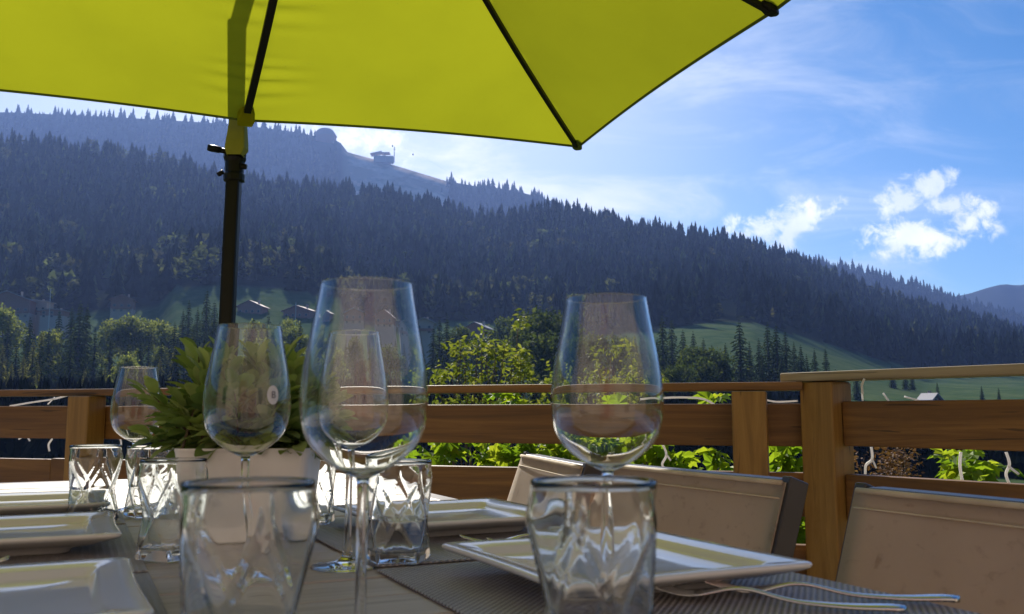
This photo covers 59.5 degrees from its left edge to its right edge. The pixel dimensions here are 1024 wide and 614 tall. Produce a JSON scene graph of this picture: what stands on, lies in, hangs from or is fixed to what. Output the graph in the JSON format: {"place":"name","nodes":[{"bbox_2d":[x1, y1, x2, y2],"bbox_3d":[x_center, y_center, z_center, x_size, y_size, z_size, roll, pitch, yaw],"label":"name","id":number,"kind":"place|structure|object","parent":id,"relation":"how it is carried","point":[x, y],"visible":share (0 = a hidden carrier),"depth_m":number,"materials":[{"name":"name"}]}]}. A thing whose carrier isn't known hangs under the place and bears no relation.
{"place":"outdoors","nodes":[
{"label":"outdoors","id":0,"kind":"place"},
{"bbox_2d":[0,112,1012,325],"bbox_3d":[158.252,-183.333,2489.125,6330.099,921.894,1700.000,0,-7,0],"label":"hills","id":1,"kind":"structure","parent":0,"point":[358,169],"depth_m":2682.51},
{"bbox_2d":[315,128,336,142],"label":"summit building","id":2,"kind":"structure","parent":1,"relation":"on","point":[327,135],"depth_m":2753.75,"materials":[{"name":"tile"}]},
{"bbox_2d":[370,151,393,163],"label":"lift station","id":3,"kind":"object","parent":1,"relation":"on","point":[380,157],"visible":0.99,"depth_m":2758.49,"materials":[{"name":"concrete"}]},
{"bbox_2d":[0,104,1023,325],"bbox_3d":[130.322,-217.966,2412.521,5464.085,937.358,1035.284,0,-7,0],"label":"ridge forest","id":4,"kind":"object","parent":1,"relation":"on","point":[915,289],"visible":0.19,"depth_m":2648.96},
{"bbox_2d":[0,145,1023,523],"bbox_3d":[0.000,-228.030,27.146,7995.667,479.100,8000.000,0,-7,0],"label":"ground","id":5,"kind":"structure","parent":0,"point":[272,295],"depth_m":549.95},
{"bbox_2d":[0,324,12,381],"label":"conifer tree","id":6,"kind":"object","parent":5,"relation":"on","point":[7,353],"visible":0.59,"depth_m":320.16,"materials":[{"name":"green plant"}]},
{"bbox_2d":[5,344,21,378],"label":"conifer tree","id":7,"kind":"object","parent":5,"relation":"on","point":[16,368],"visible":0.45,"depth_m":259.54,"materials":[{"name":"green plant"}]},
{"bbox_2d":[0,302,28,362],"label":"broadleaf tree","id":8,"kind":"object","parent":5,"relation":"on","point":[7,316],"visible":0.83,"depth_m":329.60,"materials":[{"name":"green plant"}]},
{"bbox_2d":[0,291,37,339],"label":"chalet","id":9,"kind":"object","parent":5,"relation":"on","point":[23,307],"visible":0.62,"depth_m":467.67,"materials":[{"name":"paint"}]},
{"bbox_2d":[20,317,36,367],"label":"conifer tree","id":10,"kind":"object","parent":5,"relation":"on","point":[30,336],"visible":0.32,"depth_m":300.71,"materials":[{"name":"green plant"}]},
{"bbox_2d":[20,340,38,379],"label":"conifer tree","id":11,"kind":"object","parent":5,"relation":"on","point":[30,366],"visible":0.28,"depth_m":254.58,"materials":[{"name":"green plant"}]},
{"bbox_2d":[28,341,50,382],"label":"conifer tree","id":12,"kind":"object","parent":5,"relation":"on","point":[40,363],"visible":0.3,"depth_m":239.57,"materials":[{"name":"green plant"}]},
{"bbox_2d":[33,331,52,378],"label":"conifer tree","id":13,"kind":"object","parent":5,"relation":"on","point":[45,361],"visible":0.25,"depth_m":275.31,"materials":[{"name":"green plant"}]},
{"bbox_2d":[31,299,55,336],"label":"chalet","id":14,"kind":"object","parent":5,"relation":"on","point":[42,304],"visible":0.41,"depth_m":479.14,"materials":[{"name":"paint"}]},
{"bbox_2d":[36,328,66,376],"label":"broadleaf tree","id":15,"kind":"object","parent":5,"relation":"on","point":[56,340],"visible":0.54,"depth_m":309.38,"materials":[{"name":"green plant"}]},
{"bbox_2d":[43,328,59,383],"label":"conifer tree","id":16,"kind":"object","parent":5,"relation":"on","point":[50,359],"visible":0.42,"depth_m":280.10,"materials":[{"name":"green plant"}]},
{"bbox_2d":[38,308,72,339],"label":"chalet","id":17,"kind":"object","parent":5,"relation":"on","point":[46,317],"visible":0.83,"depth_m":468.60,"materials":[{"name":"paint"}]},
{"bbox_2d":[53,306,76,381],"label":"conifer tree","id":18,"kind":"object","parent":5,"relation":"on","point":[70,325],"visible":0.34,"depth_m":320.30,"materials":[{"name":"green plant"}]},
{"bbox_2d":[60,334,77,383],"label":"conifer tree","id":19,"kind":"object","parent":5,"relation":"on","point":[68,371],"visible":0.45,"depth_m":249.52,"materials":[{"name":"green plant"}]},
{"bbox_2d":[56,300,91,382],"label":"conifer tree","id":20,"kind":"object","parent":5,"relation":"on","point":[78,340],"visible":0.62,"depth_m":299.96,"materials":[{"name":"green plant"}]},
{"bbox_2d":[79,304,97,375],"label":"conifer tree","id":21,"kind":"object","parent":5,"relation":"on","point":[89,325],"visible":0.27,"depth_m":311.24,"materials":[{"name":"green plant"}]},
{"bbox_2d":[87,328,100,380],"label":"conifer tree","id":22,"kind":"object","parent":5,"relation":"on","point":[93,365],"visible":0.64,"depth_m":279.67,"materials":[{"name":"green plant"}]},
{"bbox_2d":[104,337,115,381],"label":"conifer tree","id":23,"kind":"object","parent":5,"relation":"on","point":[109,361],"visible":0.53,"depth_m":289.66,"materials":[{"name":"green plant"}]},
{"bbox_2d":[95,318,130,369],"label":"broadleaf tree","id":24,"kind":"object","parent":5,"relation":"on","point":[102,335],"visible":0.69,"depth_m":336.94,"materials":[{"name":"green plant"}]},
{"bbox_2d":[109,294,136,330],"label":"chalet","id":25,"kind":"object","parent":5,"relation":"on","point":[122,305],"visible":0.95,"depth_m":488.47,"materials":[{"name":"paint"}]},
{"bbox_2d":[105,351,140,381],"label":"broadleaf tree","id":26,"kind":"object","parent":5,"relation":"on","point":[126,360],"visible":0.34,"depth_m":238.40,"materials":[{"name":"green plant"}]},
{"bbox_2d":[105,312,145,360],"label":"broadleaf tree","id":27,"kind":"object","parent":5,"relation":"on","point":[126,327],"visible":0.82,"depth_m":338.86,"materials":[{"name":"green plant"}]},
{"bbox_2d":[130,315,162,365],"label":"broadleaf tree","id":28,"kind":"object","parent":5,"relation":"on","point":[146,323],"visible":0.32,"depth_m":344.65,"materials":[{"name":"green plant"}]},
{"bbox_2d":[132,318,177,355],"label":"broadleaf tree","id":29,"kind":"object","parent":5,"relation":"on","point":[152,333],"visible":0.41,"depth_m":339.29,"materials":[{"name":"green plant"}]},
{"bbox_2d":[154,337,168,379],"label":"conifer tree","id":30,"kind":"object","parent":5,"relation":"on","point":[161,352],"visible":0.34,"depth_m":279.79,"materials":[{"name":"green plant"}]},
{"bbox_2d":[154,324,184,356],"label":"broadleaf tree","id":31,"kind":"object","parent":5,"relation":"on","point":[166,337],"visible":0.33,"depth_m":335.13,"materials":[{"name":"green plant"}]},
{"bbox_2d":[163,325,183,379],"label":"conifer tree","id":32,"kind":"object","parent":5,"relation":"on","point":[170,354],"visible":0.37,"depth_m":300.05,"materials":[{"name":"green plant"}]},
{"bbox_2d":[177,309,187,375],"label":"conifer tree","id":33,"kind":"object","parent":5,"relation":"on","point":[182,327],"visible":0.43,"depth_m":330.69,"materials":[{"name":"green plant"}]},
{"bbox_2d":[198,288,212,345],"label":"conifer tree","id":34,"kind":"object","parent":5,"relation":"on","point":[205,322],"visible":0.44,"depth_m":346.51,"materials":[{"name":"green plant"}]},
{"bbox_2d":[203,303,218,346],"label":"conifer tree","id":35,"kind":"object","parent":5,"relation":"on","point":[214,326],"visible":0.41,"depth_m":341.12,"materials":[{"name":"green plant"}]},
{"bbox_2d":[236,300,269,313],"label":"chalet","id":36,"kind":"object","parent":5,"relation":"on","point":[250,306],"visible":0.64,"depth_m":498.56,"materials":[{"name":"paint"}]},
{"bbox_2d":[283,325,308,346],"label":"broadleaf tree","id":37,"kind":"object","parent":5,"relation":"on","point":[288,339],"visible":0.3,"depth_m":319.29,"materials":[{"name":"green plant"}]},
{"bbox_2d":[281,305,314,318],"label":"chalet","id":38,"kind":"object","parent":5,"relation":"on","point":[304,312],"visible":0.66,"depth_m":498.30,"materials":[{"name":"paint"}]},
{"bbox_2d":[418,317,436,365],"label":"chalet","id":39,"kind":"object","parent":5,"relation":"on","point":[426,325],"visible":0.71,"depth_m":396.89,"materials":[{"name":"paint"}]},
{"bbox_2d":[426,326,440,384],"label":"conifer tree","id":40,"kind":"object","parent":5,"relation":"on","point":[432,355],"visible":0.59,"depth_m":289.46,"materials":[{"name":"green plant"}]},
{"bbox_2d":[429,317,445,383],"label":"conifer tree","id":41,"kind":"object","parent":5,"relation":"on","point":[439,337],"visible":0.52,"depth_m":310.26,"materials":[{"name":"green plant"}]},
{"bbox_2d":[439,314,459,384],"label":"conifer tree","id":42,"kind":"object","parent":5,"relation":"on","point":[447,358],"visible":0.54,"depth_m":309.53,"materials":[{"name":"green plant"}]},
{"bbox_2d":[440,323,474,384],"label":"broadleaf tree","id":43,"kind":"object","parent":5,"relation":"on","point":[460,334],"visible":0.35,"depth_m":318.76,"materials":[{"name":"green plant"}]},
{"bbox_2d":[463,321,493,359],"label":"chalet","id":44,"kind":"object","parent":5,"relation":"on","point":[473,326],"visible":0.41,"depth_m":417.43,"materials":[{"name":"paint"}]},
{"bbox_2d":[463,334,496,384],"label":"broadleaf tree","id":45,"kind":"object","parent":5,"relation":"on","point":[473,357],"visible":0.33,"depth_m":299.15,"materials":[{"name":"green plant"}]},
{"bbox_2d":[426,308,550,465],"bbox_3d":[-0.152,1.300,5.449,0.772,2.616,0.778,1,-7,-10],"label":"fruit tree","id":46,"kind":"object","parent":5,"relation":"on","point":[514,378],"visible":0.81,"depth_m":5.53,"materials":[{"name":"green plant"}]},
{"bbox_2d":[406,393,571,466],"bbox_3d":[-0.036,1.414,4.205,1.028,2.054,0.736,0,-7,0],"label":"vine","id":47,"kind":"object","parent":5,"relation":"on","point":[495,453],"visible":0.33,"depth_m":4.27,"materials":[{"name":"green plant"}]},
{"bbox_2d":[487,328,505,384],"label":"conifer tree","id":48,"kind":"object","parent":5,"relation":"on","point":[499,367],"visible":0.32,"depth_m":309.10,"materials":[{"name":"green plant"}]},
{"bbox_2d":[482,316,519,369],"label":"broadleaf tree","id":49,"kind":"object","parent":5,"relation":"on","point":[500,332],"visible":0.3,"depth_m":327.25,"materials":[{"name":"green plant"}]},
{"bbox_2d":[0,127,1023,367],"bbox_3d":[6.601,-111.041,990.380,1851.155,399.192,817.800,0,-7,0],"label":"hillside forest","id":50,"kind":"object","parent":5,"relation":"on","point":[678,277],"visible":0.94,"depth_m":875.32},
{"bbox_2d":[0,373,1023,479],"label":"valley forest","id":51,"kind":"object","parent":5,"relation":"on","point":[35,448],"visible":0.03,"depth_m":120.93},
{"bbox_2d":[509,305,562,397],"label":"broadleaf tree","id":52,"kind":"object","parent":5,"relation":"on","point":[521,335],"visible":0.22,"depth_m":219.28,"materials":[{"name":"green plant"}]},
{"bbox_2d":[516,327,558,403],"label":"broadleaf tree","id":53,"kind":"object","parent":5,"relation":"on","point":[543,351],"visible":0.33,"depth_m":198.08,"materials":[{"name":"green plant"}]},
{"bbox_2d":[522,315,562,397],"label":"broadleaf tree","id":54,"kind":"object","parent":5,"relation":"on","point":[555,327],"visible":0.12,"depth_m":213.48,"materials":[{"name":"green plant"}]},
{"bbox_2d":[562,445,733,470],"bbox_3d":[0.630,1.372,3.770,0.854,2.023,0.653,0,-7,0],"label":"vine","id":55,"kind":"object","parent":5,"relation":"on","point":[653,455],"visible":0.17,"depth_m":3.84,"materials":[{"name":"green plant"}]},
{"bbox_2d":[656,313,673,371],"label":"conifer tree","id":56,"kind":"object","parent":5,"relation":"on","point":[664,352],"visible":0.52,"depth_m":300.11,"materials":[{"name":"green plant"}]},
{"bbox_2d":[664,318,677,369],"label":"conifer tree","id":57,"kind":"object","parent":5,"relation":"on","point":[672,352],"visible":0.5,"depth_m":310.31,"materials":[{"name":"green plant"}]},
{"bbox_2d":[661,364,687,395],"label":"broadleaf tree","id":58,"kind":"object","parent":5,"relation":"on","point":[675,375],"visible":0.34,"depth_m":213.32,"materials":[{"name":"green plant"}]},
{"bbox_2d":[671,363,697,394],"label":"broadleaf tree","id":59,"kind":"object","parent":5,"relation":"on","point":[686,374],"visible":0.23,"depth_m":218.71,"materials":[{"name":"green plant"}]},
{"bbox_2d":[674,345,710,382],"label":"broadleaf tree","id":60,"kind":"object","parent":5,"relation":"on","point":[691,357],"visible":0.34,"depth_m":237.87,"materials":[{"name":"green plant"}]},
{"bbox_2d":[685,357,722,401],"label":"broadleaf tree","id":61,"kind":"object","parent":5,"relation":"on","point":[705,370],"visible":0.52,"depth_m":222.80,"materials":[{"name":"green plant"}]},
{"bbox_2d":[690,345,732,392],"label":"broadleaf tree","id":62,"kind":"object","parent":5,"relation":"on","point":[724,362],"visible":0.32,"depth_m":235.98,"materials":[{"name":"green plant"}]},
{"bbox_2d":[713,353,737,392],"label":"broadleaf tree","id":63,"kind":"object","parent":5,"relation":"on","point":[731,378],"visible":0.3,"depth_m":237.73,"materials":[{"name":"green plant"}]},
{"bbox_2d":[730,319,754,381],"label":"conifer tree","id":64,"kind":"object","parent":5,"relation":"on","point":[739,372],"visible":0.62,"depth_m":264.36,"materials":[{"name":"green plant"}]},
{"bbox_2d":[692,392,805,543],"bbox_3d":[1.052,1.341,3.514,0.448,2.016,0.661,-6,-9,39],"label":"vine","id":65,"kind":"object","parent":5,"relation":"on","point":[783,459],"visible":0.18,"depth_m":3.40,"materials":[{"name":"green plant"}]},
{"bbox_2d":[752,338,766,381],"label":"conifer tree","id":66,"kind":"object","parent":5,"relation":"on","point":[757,370],"visible":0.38,"depth_m":264.83,"materials":[{"name":"green plant"}]},
{"bbox_2d":[756,322,775,381],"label":"conifer tree","id":67,"kind":"object","parent":5,"relation":"on","point":[767,359],"visible":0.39,"depth_m":274.95,"materials":[{"name":"green plant"}]},
{"bbox_2d":[766,323,787,393],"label":"conifer tree","id":68,"kind":"object","parent":5,"relation":"on","point":[776,356],"visible":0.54,"depth_m":269.67,"materials":[{"name":"green plant"}]},
{"bbox_2d":[779,332,795,397],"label":"conifer tree","id":69,"kind":"object","parent":5,"relation":"on","point":[786,358],"visible":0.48,"depth_m":269.54,"materials":[{"name":"green plant"}]},
{"bbox_2d":[854,447,999,478],"bbox_3d":[1.567,1.394,3.332,0.592,1.858,0.702,-3,-7,21],"label":"dried flower shrub","id":70,"kind":"object","parent":5,"relation":"on","point":[897,457],"visible":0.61,"depth_m":3.40,"materials":[{"name":"brown plant"}]},
{"bbox_2d":[927,448,1023,481],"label":"vine","id":71,"kind":"object","parent":5,"relation":"on","point":[974,468],"visible":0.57,"depth_m":3.08,"materials":[{"name":"green plant"}]},
{"bbox_2d":[0,0,1023,295],"label":"sky","id":72,"kind":"structure","parent":0,"point":[887,135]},
{"bbox_2d":[955,284,1023,315],"bbox_3d":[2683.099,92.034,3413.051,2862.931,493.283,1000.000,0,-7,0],"label":"mountain","id":73,"kind":"structure","parent":0,"point":[1007,296],"depth_m":3543.76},
{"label":"deck","id":74,"kind":"structure","parent":0,"visible":0},
{"bbox_2d":[0,473,476,613],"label":"dining table","id":75,"kind":"object","parent":74,"relation":"on","point":[327,593],"visible":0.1,"depth_m":0.85,"materials":[{"name":"grey wood"}]},
{"bbox_2d":[0,525,147,572],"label":"placemat","id":76,"kind":"object","parent":75,"relation":"on","point":[124,545],"visible":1,"depth_m":1.01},
{"bbox_2d":[0,511,121,556],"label":"plate","id":77,"kind":"object","parent":76,"relation":"on","point":[39,534],"visible":1,"depth_m":1.07,"materials":[{"name":"ceramic"}]},
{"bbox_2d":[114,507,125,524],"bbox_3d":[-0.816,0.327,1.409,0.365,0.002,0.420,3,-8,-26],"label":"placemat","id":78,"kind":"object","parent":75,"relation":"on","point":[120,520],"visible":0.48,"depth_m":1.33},
{"bbox_2d":[0,491,68,515],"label":"plate","id":79,"kind":"object","parent":78,"relation":"on","point":[25,503],"visible":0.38,"depth_m":1.45,"materials":[{"name":"ceramic"}]},
{"bbox_2d":[67,444,122,519],"bbox_3d":[-0.623,0.263,1.339,0.075,0.113,0.074,2,-7,-15],"label":"tumbler","id":80,"kind":"object","parent":78,"relation":"on","point":[94,470],"visible":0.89,"depth_m":1.31,"materials":[{"name":"clear glass"}]},
{"bbox_2d":[110,366,160,512],"bbox_3d":[-0.633,0.220,1.504,0.082,0.238,0.082,0,-7,0],"label":"wine glass","id":81,"kind":"object","parent":75,"relation":"on","point":[126,410],"visible":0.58,"depth_m":1.48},
{"bbox_2d":[123,445,171,518],"bbox_3d":[-0.568,0.274,1.409,0.075,0.109,0.074,7,-9,-44],"label":"tumbler","id":82,"kind":"object","parent":75,"relation":"on","point":[134,456],"visible":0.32,"depth_m":1.38,"materials":[{"name":"clear glass"}]},
{"bbox_2d":[134,573,167,613],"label":"placemat","id":83,"kind":"object","parent":75,"relation":"on","point":[145,582],"visible":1,"depth_m":0.79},
{"bbox_2d":[0,557,153,613],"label":"plate","id":84,"kind":"object","parent":83,"relation":"on","point":[99,586],"visible":1,"depth_m":0.72,"materials":[{"name":"ceramic"}]},
{"bbox_2d":[134,458,207,562],"bbox_3d":[-0.378,0.225,1.000,0.075,0.109,0.074,0,-7,0],"label":"tumbler","id":85,"kind":"object","parent":75,"relation":"on","point":[159,480],"visible":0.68,"depth_m":0.97,"materials":[{"name":"clear glass"}]},
{"bbox_2d":[125,334,320,492],"bbox_3d":[-0.321,0.170,1.188,0.261,0.262,0.329,-3,-7,24],"label":"potted plant","id":86,"kind":"object","parent":75,"relation":"on","point":[183,433],"visible":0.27,"depth_m":1.09,"materials":[{"name":"leaf"},{"name":"ceramic"},{"name":"soil"}]},
{"bbox_2d":[202,323,290,476],"bbox_3d":[-0.264,0.142,0.889,0.085,0.248,0.085,0,-7,0],"label":"wine glass","id":87,"kind":"object","parent":75,"relation":"on","point":[246,407],"visible":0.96,"depth_m":0.87,"materials":[{"name":"glass"}]},
{"bbox_2d":[179,476,319,613],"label":"tumbler","id":88,"kind":"object","parent":75,"relation":"on","point":[246,545],"visible":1,"depth_m":0.46,"materials":[{"name":"clear glass"}]},
{"bbox_2d":[311,474,380,572],"bbox_3d":[-0.174,0.150,0.959,0.085,0.248,0.085,0,-7,0],"label":"wine glass","id":89,"kind":"object","parent":75,"relation":"on","point":[345,562],"visible":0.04,"depth_m":0.94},
{"bbox_2d":[299,277,427,613],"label":"wine glass","id":90,"kind":"object","parent":75,"relation":"on","point":[363,403],"visible":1,"depth_m":0.57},
{"bbox_2d":[316,518,527,566],"bbox_3d":[-0.075,0.303,1.206,0.370,0.002,0.435,3,-8,-26],"label":"placemat","id":91,"kind":"object","parent":75,"relation":"on","point":[331,534],"visible":0.24,"depth_m":1.13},
{"bbox_2d":[317,458,335,524],"bbox_3d":[-0.292,0.262,1.309,0.075,0.109,0.074,4,-8,-33],"label":"tumbler","id":92,"kind":"object","parent":91,"relation":"on","point":[325,485],"visible":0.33,"depth_m":1.29,"materials":[{"name":"clear glass"}]},
{"bbox_2d":[367,458,432,564],"bbox_3d":[-0.123,0.223,0.981,0.075,0.109,0.074,3,-7,-25],"label":"tumbler","id":93,"kind":"object","parent":91,"relation":"on","point":[399,495],"visible":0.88,"depth_m":0.95,"materials":[{"name":"clear glass"}]},
{"bbox_2d":[332,498,526,536],"bbox_3d":[-0.088,0.293,1.243,0.261,0.026,0.261,3,-8,-27],"label":"plate","id":94,"kind":"object","parent":91,"relation":"on","point":[454,517],"visible":0.52,"depth_m":1.25,"materials":[{"name":"ceramic"}]},
{"bbox_2d":[377,561,979,613],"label":"placemat","id":95,"kind":"object","parent":75,"relation":"on","point":[477,587],"visible":0.52,"depth_m":0.78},
{"bbox_2d":[525,475,656,613],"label":"tumbler","id":96,"kind":"object","parent":95,"relation":"on","point":[592,539],"visible":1,"depth_m":0.47,"materials":[{"name":"clear glass"}]},
{"bbox_2d":[551,293,663,475],"bbox_3d":[0.072,0.116,0.673,0.085,0.248,0.085,0,-7,0],"label":"wine glass","id":97,"kind":"object","parent":95,"relation":"on","point":[607,403],"visible":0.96,"depth_m":0.65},
{"bbox_2d":[442,531,811,593],"bbox_3d":[0.099,0.248,0.860,0.261,0.026,0.261,3,-8,-26],"label":"plate","id":98,"kind":"object","parent":95,"relation":"on","point":[684,562],"visible":0.54,"depth_m":0.85,"materials":[{"name":"ceramic"}]},
{"bbox_2d":[654,586,905,612],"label":"fork","id":99,"kind":"object","parent":95,"relation":"on","point":[880,607],"visible":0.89,"depth_m":0.73,"materials":[{"name":"metal"}]},
{"bbox_2d":[703,581,959,602],"bbox_3d":[0.267,0.240,0.762,0.208,0.012,0.024,-2,-7,13],"label":"fork","id":100,"kind":"object","parent":95,"relation":"on","point":[951,598],"visible":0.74,"depth_m":0.75,"materials":[{"name":"metal"}]},
{"bbox_2d":[0,0,790,324],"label":"parasol","id":101,"kind":"object","parent":74,"relation":"on","point":[576,74],"visible":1,"depth_m":3.35,"materials":[{"name":"fabric"}]},
{"bbox_2d":[0,382,806,574],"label":"wooden railing","id":102,"kind":"object","parent":74,"relation":"on","point":[749,424],"visible":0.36,"depth_m":3.34,"materials":[{"name":"brown wood"}]},
{"bbox_2d":[661,396,797,466],"bbox_3d":[0.744,0.450,3.172,0.520,0.269,0.024,-2,-7,17],"label":"white cord","id":103,"kind":"object","parent":102,"relation":"hanging from","point":[663,446],"visible":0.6,"depth_m":3.21,"materials":[{"name":"fabric"}]},
{"bbox_2d":[507,452,601,504],"bbox_3d":[-0.175,0.761,2.091,0.634,0.809,0.572,2,-7,-13],"label":"garden chair","id":104,"kind":"object","parent":74,"relation":"on","point":[530,466],"visible":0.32,"depth_m":2.28,"materials":[{"name":"fabric"}]},
{"bbox_2d":[613,464,808,557],"bbox_3d":[0.090,0.700,1.579,0.634,0.809,0.572,3,-8,-26],"label":"garden chair","id":105,"kind":"object","parent":74,"relation":"on","point":[760,513],"visible":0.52,"depth_m":1.60,"materials":[{"name":"fabric"}]},
{"bbox_2d":[780,363,1023,580],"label":"wooden railing","id":106,"kind":"object","parent":74,"relation":"on","point":[837,424],"visible":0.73,"depth_m":2.83,"materials":[{"name":"brown wood"}]},
{"bbox_2d":[861,378,1019,482],"bbox_3d":[1.294,0.369,2.747,0.454,0.332,0.152,-4,-8,33],"label":"white cord","id":107,"kind":"object","parent":106,"relation":"attached to","point":[959,460],"visible":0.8,"depth_m":2.68,"materials":[{"name":"fabric"}]},
{"bbox_2d":[835,482,1023,613],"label":"garden chair","id":108,"kind":"object","parent":74,"relation":"on","point":[968,549],"visible":0.96,"depth_m":1.21,"materials":[{"name":"fabric"}]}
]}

